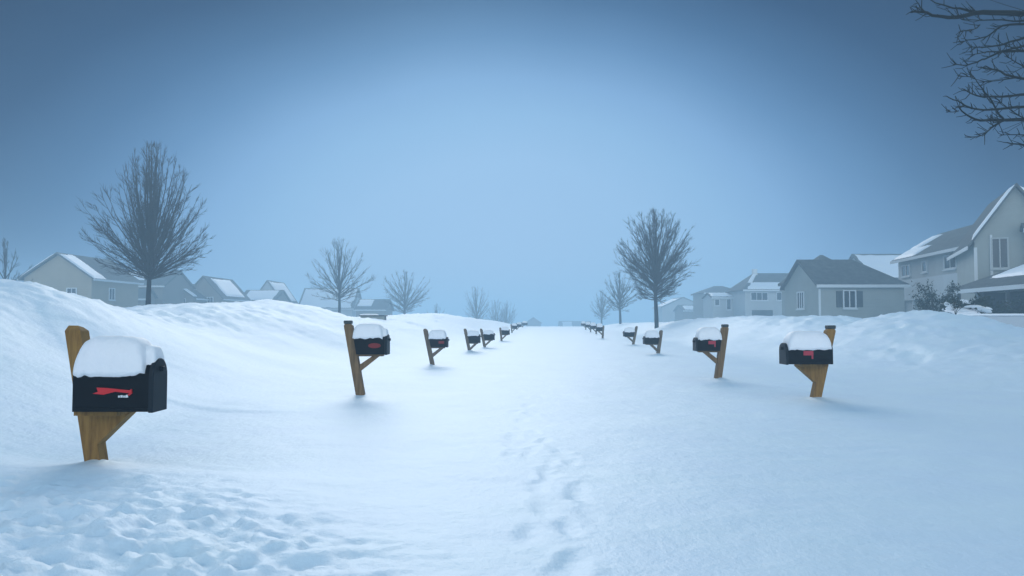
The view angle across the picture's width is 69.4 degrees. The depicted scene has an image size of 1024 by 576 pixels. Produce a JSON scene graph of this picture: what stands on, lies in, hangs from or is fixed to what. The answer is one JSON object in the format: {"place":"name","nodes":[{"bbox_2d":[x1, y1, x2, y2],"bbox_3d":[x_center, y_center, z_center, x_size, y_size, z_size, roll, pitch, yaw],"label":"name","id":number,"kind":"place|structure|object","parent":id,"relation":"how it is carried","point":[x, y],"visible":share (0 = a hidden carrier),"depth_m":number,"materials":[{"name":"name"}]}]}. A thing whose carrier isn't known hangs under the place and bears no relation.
{"place":"outdoors","nodes":[
{"label":"outdoors","id":0,"kind":"place"},
{"bbox_2d":[0,279,1023,575],"bbox_3d":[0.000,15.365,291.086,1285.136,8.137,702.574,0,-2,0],"label":"snow ground","id":1,"kind":"structure","parent":0,"point":[268,441],"depth_m":5.13,"materials":[{"name":"white snow"}]},
{"bbox_2d":[0,237,32,280],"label":"bare tree","id":2,"kind":"object","parent":1,"relation":"on","point":[4,271],"visible":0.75,"depth_m":46.04,"materials":[{"name":"brown plant"}]},
{"bbox_2d":[17,252,143,307],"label":"house","id":3,"kind":"structure","parent":1,"relation":"on","point":[88,277],"depth_m":60.19,"materials":[{"name":"beige"}]},
{"bbox_2d":[66,288,76,293],"bbox_3d":[-35.750,0.475,59.970,0.940,1.000,0.117,0,-2,0],"label":"window","id":4,"kind":"structure","parent":3,"relation":"in","point":[69,290],"depth_m":60.02,"materials":[{"name":"white"}]},
{"bbox_2d":[108,288,115,300],"bbox_3d":[-34.088,0.550,63.031,0.117,1.100,1.040,0,-2,0],"label":"window","id":5,"kind":"structure","parent":3,"relation":"in","point":[111,297],"depth_m":62.99,"materials":[{"name":"white glass"}]},
{"bbox_2d":[65,325,166,460],"bbox_3d":[-2.493,0.877,4.598,0.693,1.285,0.334,0,-2,0],"label":"mailbox","id":6,"kind":"object","parent":1,"relation":"on","point":[118,381],"visible":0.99,"depth_m":4.48,"materials":[{"name":"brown wood"}]},
{"bbox_2d":[148,358,166,412],"bbox_3d":[-2.173,0.596,4.565,0.054,0.326,0.187,0,-2,0],"label":"door","id":7,"kind":"structure","parent":6,"relation":"in","point":[157,393],"depth_m":4.53,"materials":[{"name":"black metal"}]},
{"bbox_2d":[75,140,215,304],"bbox_3d":[-16.128,-2.220,33.035,5.494,8.925,5.804,0,-2,0],"label":"bare tree","id":8,"kind":"object","parent":1,"relation":"on","point":[152,237],"visible":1,"depth_m":32.79,"materials":[{"name":"brown plant"}]},
{"bbox_2d":[130,271,195,305],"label":"house","id":9,"kind":"structure","parent":1,"relation":"on","point":[166,289],"depth_m":77.32,"materials":[{"name":"beige"}]},
{"bbox_2d":[183,284,208,302],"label":"house","id":10,"kind":"structure","parent":1,"relation":"on","point":[193,296],"depth_m":81.13,"materials":[{"name":"beige"}]},
{"bbox_2d":[194,276,250,302],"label":"house","id":11,"kind":"structure","parent":1,"relation":"on","point":[215,290],"depth_m":85.34,"materials":[{"name":"beige"}]},
{"bbox_2d":[207,297,212,302],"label":"window","id":12,"kind":"structure","parent":11,"relation":"in","point":[210,298],"depth_m":83.98,"materials":[{"name":"white"}]},
{"bbox_2d":[244,290,291,302],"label":"house","id":13,"kind":"structure","parent":1,"relation":"on","point":[278,295],"depth_m":100.04,"materials":[{"name":"beige"}]},
{"bbox_2d":[260,280,298,303],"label":"house","id":14,"kind":"structure","parent":1,"relation":"on","point":[271,285],"depth_m":115.46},
{"bbox_2d":[299,288,361,316],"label":"house","id":15,"kind":"structure","parent":1,"relation":"on","point":[331,304],"depth_m":119.25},
{"bbox_2d":[306,238,374,312],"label":"bare tree","id":16,"kind":"object","parent":1,"relation":"on","point":[338,279],"visible":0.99,"depth_m":65.95,"materials":[{"name":"brown plant"}]},
{"bbox_2d":[344,320,390,394],"bbox_3d":[-1.748,1.045,8.917,0.562,1.305,0.276,0,-2,0],"label":"mailbox","id":17,"kind":"object","parent":1,"relation":"on","point":[373,340],"visible":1,"depth_m":8.86,"materials":[{"name":"brown wood"}]},
{"bbox_2d":[385,334,390,354],"bbox_3d":[-1.493,0.682,8.931,0.054,0.243,0.223,0,-2,0],"label":"door","id":18,"kind":"structure","parent":17,"relation":"in","point":[387,338],"depth_m":8.85,"materials":[{"name":"black metal"}]},
{"bbox_2d":[359,314,387,319],"bbox_3d":[-5.805,1.474,30.966,1.102,0.781,0.580,0,-2,0],"label":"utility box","id":19,"kind":"object","parent":1,"relation":"on","point":[377,316],"visible":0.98,"depth_m":30.73,"materials":[{"name":"grey"}]},
{"bbox_2d":[353,299,394,316],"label":"house","id":20,"kind":"structure","parent":1,"relation":"on","point":[372,306],"depth_m":108.96,"materials":[{"name":"beige"}]},
{"bbox_2d":[382,270,431,313],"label":"bare tree","id":21,"kind":"object","parent":1,"relation":"on","point":[405,302],"visible":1,"depth_m":95.80,"materials":[{"name":"brown plant"}]},
{"bbox_2d":[423,329,448,364],"bbox_3d":[-1.512,1.376,14.773,0.520,1.125,0.277,0,-2,0],"label":"mailbox","id":22,"kind":"object","parent":1,"relation":"on","point":[437,338],"visible":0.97,"depth_m":14.69,"materials":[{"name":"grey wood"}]},
{"bbox_2d":[464,329,480,349],"bbox_3d":[-1.117,1.671,20.908,0.500,1.040,0.277,0,-2,0],"label":"mailbox","id":23,"kind":"object","parent":1,"relation":"on","point":[473,337],"visible":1,"depth_m":20.82,"materials":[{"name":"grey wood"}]},
{"bbox_2d":[463,286,488,319],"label":"bare tree","id":24,"kind":"object","parent":1,"relation":"on","point":[476,315],"visible":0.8,"depth_m":124.81,"materials":[{"name":"brown plant"}]},
{"bbox_2d":[480,329,494,346],"bbox_3d":[-0.783,1.810,23.816,0.500,1.000,0.278,0,-2,0],"label":"mailbox","id":25,"kind":"object","parent":1,"relation":"on","point":[488,336],"visible":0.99,"depth_m":23.73,"materials":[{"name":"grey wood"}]},
{"bbox_2d":[485,299,506,321],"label":"bare tree","id":26,"kind":"object","parent":1,"relation":"on","point":[495,315],"visible":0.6,"depth_m":134.76,"materials":[{"name":"brown plant"}]},
{"bbox_2d":[499,326,509,340],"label":"mailbox","id":27,"kind":"object","parent":1,"relation":"on","point":[504,330],"visible":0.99,"depth_m":30.54,"materials":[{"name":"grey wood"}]},
{"bbox_2d":[499,302,517,323],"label":"bare tree","id":28,"kind":"object","parent":1,"relation":"on","point":[506,318],"visible":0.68,"depth_m":139.67,"materials":[{"name":"brown plant"}]},
{"bbox_2d":[511,323,516,332],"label":"mailbox","id":29,"kind":"object","parent":1,"relation":"on","point":[513,326],"visible":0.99,"depth_m":47.57,"materials":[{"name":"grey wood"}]},
{"bbox_2d":[526,317,541,325],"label":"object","id":30,"kind":"structure","parent":1,"relation":"on","point":[533,321],"depth_m":194.78,"materials":[{"name":"beige"}]},
{"bbox_2d":[558,321,590,325],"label":"house","id":31,"kind":"structure","parent":1,"relation":"on","point":[569,323],"depth_m":216.44,"materials":[{"name":"beige"}]},
{"bbox_2d":[585,322,590,331],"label":"mailbox","id":32,"kind":"object","parent":1,"relation":"on","point":[587,324],"visible":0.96,"depth_m":50.38,"materials":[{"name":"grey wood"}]},
{"bbox_2d":[590,322,596,333],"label":"mailbox","id":33,"kind":"object","parent":1,"relation":"on","point":[593,325],"visible":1,"depth_m":42.80,"materials":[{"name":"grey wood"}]},
{"bbox_2d":[596,323,603,337],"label":"mailbox","id":34,"kind":"object","parent":1,"relation":"on","point":[599,327],"visible":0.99,"depth_m":34.22,"materials":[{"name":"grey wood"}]},
{"bbox_2d":[590,289,613,323],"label":"bare tree","id":35,"kind":"object","parent":1,"relation":"on","point":[601,304],"visible":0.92,"depth_m":111.87,"materials":[{"name":"brown plant"}]},
{"bbox_2d":[600,271,636,323],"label":"bare tree","id":36,"kind":"object","parent":1,"relation":"on","point":[620,296],"visible":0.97,"depth_m":79.87,"materials":[{"name":"brown plant"}]},
{"bbox_2d":[623,326,637,343],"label":"mailbox","id":37,"kind":"object","parent":1,"relation":"on","point":[628,332],"visible":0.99,"depth_m":25.93,"materials":[{"name":"grey wood"}]},
{"bbox_2d":[642,330,662,352],"bbox_3d":[3.708,1.621,19.481,0.532,1.022,0.275,0,-2,0],"label":"mailbox","id":38,"kind":"object","parent":1,"relation":"on","point":[651,338],"visible":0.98,"depth_m":19.39,"materials":[{"name":"grey wood"}]},
{"bbox_2d":[614,207,698,328],"bbox_3d":[8.918,-1.104,46.058,5.263,8.209,5.242,-2,-3,37],"label":"bare tree","id":39,"kind":"object","parent":1,"relation":"on","point":[653,266],"visible":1,"depth_m":45.76,"materials":[{"name":"brown plant"}]},
{"bbox_2d":[652,297,692,321],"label":"house","id":40,"kind":"structure","parent":1,"relation":"on","point":[666,313],"depth_m":137.98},
{"bbox_2d":[673,305,692,320],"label":"house","id":41,"kind":"structure","parent":1,"relation":"on","point":[682,312],"depth_m":123.30,"materials":[{"name":"beige"}]},
{"bbox_2d":[692,324,728,377],"bbox_3d":[3.029,1.174,11.269,0.542,1.240,0.280,0,-2,0],"label":"mailbox","id":42,"kind":"object","parent":1,"relation":"on","point":[706,340],"visible":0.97,"depth_m":11.21,"materials":[{"name":"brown wood"}]},
{"bbox_2d":[692,337,697,350],"bbox_3d":[2.785,0.857,11.281,0.054,0.207,0.223,0,-2,0],"label":"door","id":43,"kind":"structure","parent":42,"relation":"in","point":[695,341],"depth_m":11.21,"materials":[{"name":"black metal"}]},
{"bbox_2d":[691,286,729,318],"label":"house","id":44,"kind":"structure","parent":1,"relation":"on","point":[698,305],"depth_m":107.04,"materials":[{"name":"beige"}]},
{"bbox_2d":[701,293,733,317],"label":"house","id":45,"kind":"structure","parent":1,"relation":"on","point":[719,305],"depth_m":82.19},
{"bbox_2d":[714,299,719,305],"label":"window","id":46,"kind":"structure","parent":45,"relation":"in","point":[716,301],"depth_m":82.16,"materials":[{"name":"white glass"}]},
{"bbox_2d":[726,299,730,309],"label":"window","id":47,"kind":"structure","parent":45,"relation":"in","point":[728,301],"depth_m":82.16,"materials":[{"name":"white"}]},
{"bbox_2d":[725,269,787,316],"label":"house","id":48,"kind":"structure","parent":1,"relation":"on","point":[755,293],"depth_m":78.05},
{"bbox_2d":[750,292,767,300],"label":"window","id":49,"kind":"structure","parent":48,"relation":"in","point":[755,296],"depth_m":78.00,"materials":[{"name":"white"}]},
{"bbox_2d":[752,310,772,315],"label":"garage door","id":50,"kind":"structure","parent":48,"relation":"in","point":[754,312],"depth_m":77.94,"materials":[{"name":"grey"}]},
{"bbox_2d":[776,292,781,300],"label":"window","id":51,"kind":"structure","parent":48,"relation":"in","point":[778,294],"depth_m":78.00,"materials":[{"name":"white"}]},
{"bbox_2d":[779,325,835,396],"bbox_3d":[3.397,1.052,8.429,0.692,1.250,0.355,0,-2,0],"label":"mailbox","id":52,"kind":"object","parent":1,"relation":"on","point":[808,354],"visible":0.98,"depth_m":8.30,"materials":[{"name":"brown wood"}]},
{"bbox_2d":[779,343,788,364],"bbox_3d":[3.078,0.746,8.408,0.054,0.243,0.223,0,-2,0],"label":"door","id":53,"kind":"structure","parent":52,"relation":"in","point":[783,348],"depth_m":8.37,"materials":[{"name":"black metal"}]},
{"bbox_2d":[778,255,910,318],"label":"house","id":54,"kind":"structure","parent":1,"relation":"on","point":[821,285],"depth_m":42.24,"materials":[{"name":"grey"}]},
{"bbox_2d":[796,291,804,309],"bbox_3d":[17.389,0.774,44.606,0.117,1.120,1.190,0,-2,0],"label":"window","id":55,"kind":"structure","parent":54,"relation":"in","point":[800,296],"depth_m":44.53,"materials":[{"name":"white glass"}]},
{"bbox_2d":[836,290,862,309],"bbox_3d":[19.170,0.664,41.947,1.500,1.120,0.117,0,-2,0],"label":"window","id":56,"kind":"structure","parent":54,"relation":"in","point":[852,299],"depth_m":41.96,"materials":[{"name":"white"}]},
{"bbox_2d":[848,254,900,278],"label":"house","id":57,"kind":"structure","parent":1,"relation":"on","point":[880,262],"depth_m":61.89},
{"bbox_2d":[909,279,961,312],"bbox_3d":[15.718,0.563,27.542,1.835,1.842,1.907,0,-2,0],"label":"evergreen shrub","id":58,"kind":"object","parent":1,"relation":"on","point":[924,305],"visible":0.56,"depth_m":27.38,"materials":[{"name":"green plant"}]},
{"bbox_2d":[890,183,1023,312],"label":"house","id":59,"kind":"structure","parent":1,"relation":"on","point":[983,254],"depth_m":33.99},
{"bbox_2d":[900,264,910,277],"bbox_3d":[24.948,-1.064,46.882,0.117,0.820,1.540,0,-2,9],"label":"window","id":60,"kind":"structure","parent":59,"relation":"in","point":[905,269],"depth_m":46.82,"materials":[{"name":"white"}]},
{"bbox_2d":[920,260,927,273],"bbox_3d":[24.473,-1.236,43.924,0.117,0.750,0.840,0,-2,9],"label":"window","id":61,"kind":"structure","parent":59,"relation":"in","point":[923,263],"depth_m":43.92,"materials":[{"name":"white glass"}]},
{"bbox_2d":[942,254,956,270],"bbox_3d":[23.901,-1.402,40.372,0.117,0.860,1.740,0,-2,9],"label":"window","id":62,"kind":"structure","parent":59,"relation":"in","point":[948,265],"depth_m":40.50,"materials":[{"name":"white"}]},
{"bbox_2d":[990,237,1009,269],"bbox_3d":[22.212,-1.559,33.644,0.800,1.500,0.117,-1,-3,24],"label":"window","id":63,"kind":"structure","parent":59,"relation":"in","point":[999,245],"depth_m":33.66,"materials":[{"name":"grey glass"}]},
{"bbox_2d":[952,301,963,313],"bbox_3d":[9.260,0.412,15.411,0.246,0.334,0.210,0,-2,0],"label":"dry weed","id":64,"kind":"object","parent":1,"relation":"on","point":[957,307],"visible":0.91,"depth_m":15.38,"materials":[{"name":"brown"}]},
{"bbox_2d":[940,290,993,313],"bbox_3d":[14.811,0.674,23.879,1.760,1.317,1.689,0,-2,0],"label":"evergreen shrub","id":65,"kind":"object","parent":1,"relation":"on","point":[979,306],"visible":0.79,"depth_m":23.64,"materials":[{"name":"green plant"}]},
{"bbox_2d":[963,314,1023,327],"bbox_3d":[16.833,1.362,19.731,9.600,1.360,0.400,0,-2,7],"label":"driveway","id":66,"kind":"structure","parent":1,"relation":"on","point":[1015,320],"depth_m":20.01,"materials":[{"name":"white snow"}]},
{"bbox_2d":[980,296,1023,313],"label":"evergreen shrub","id":67,"kind":"object","parent":1,"relation":"on","point":[1004,309],"visible":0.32,"depth_m":26.06,"materials":[{"name":"green plant"}]},
{"bbox_2d":[0,0,1023,325],"label":"sky","id":68,"kind":"structure","parent":0,"point":[505,148],"materials":[{"name":"blue"}]},
{"bbox_2d":[906,0,1023,149],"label":"overhanging tree","id":69,"kind":"object","parent":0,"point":[1008,13],"visible":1,"depth_m":8.74,"materials":[{"name":"black plant"}]}
]}

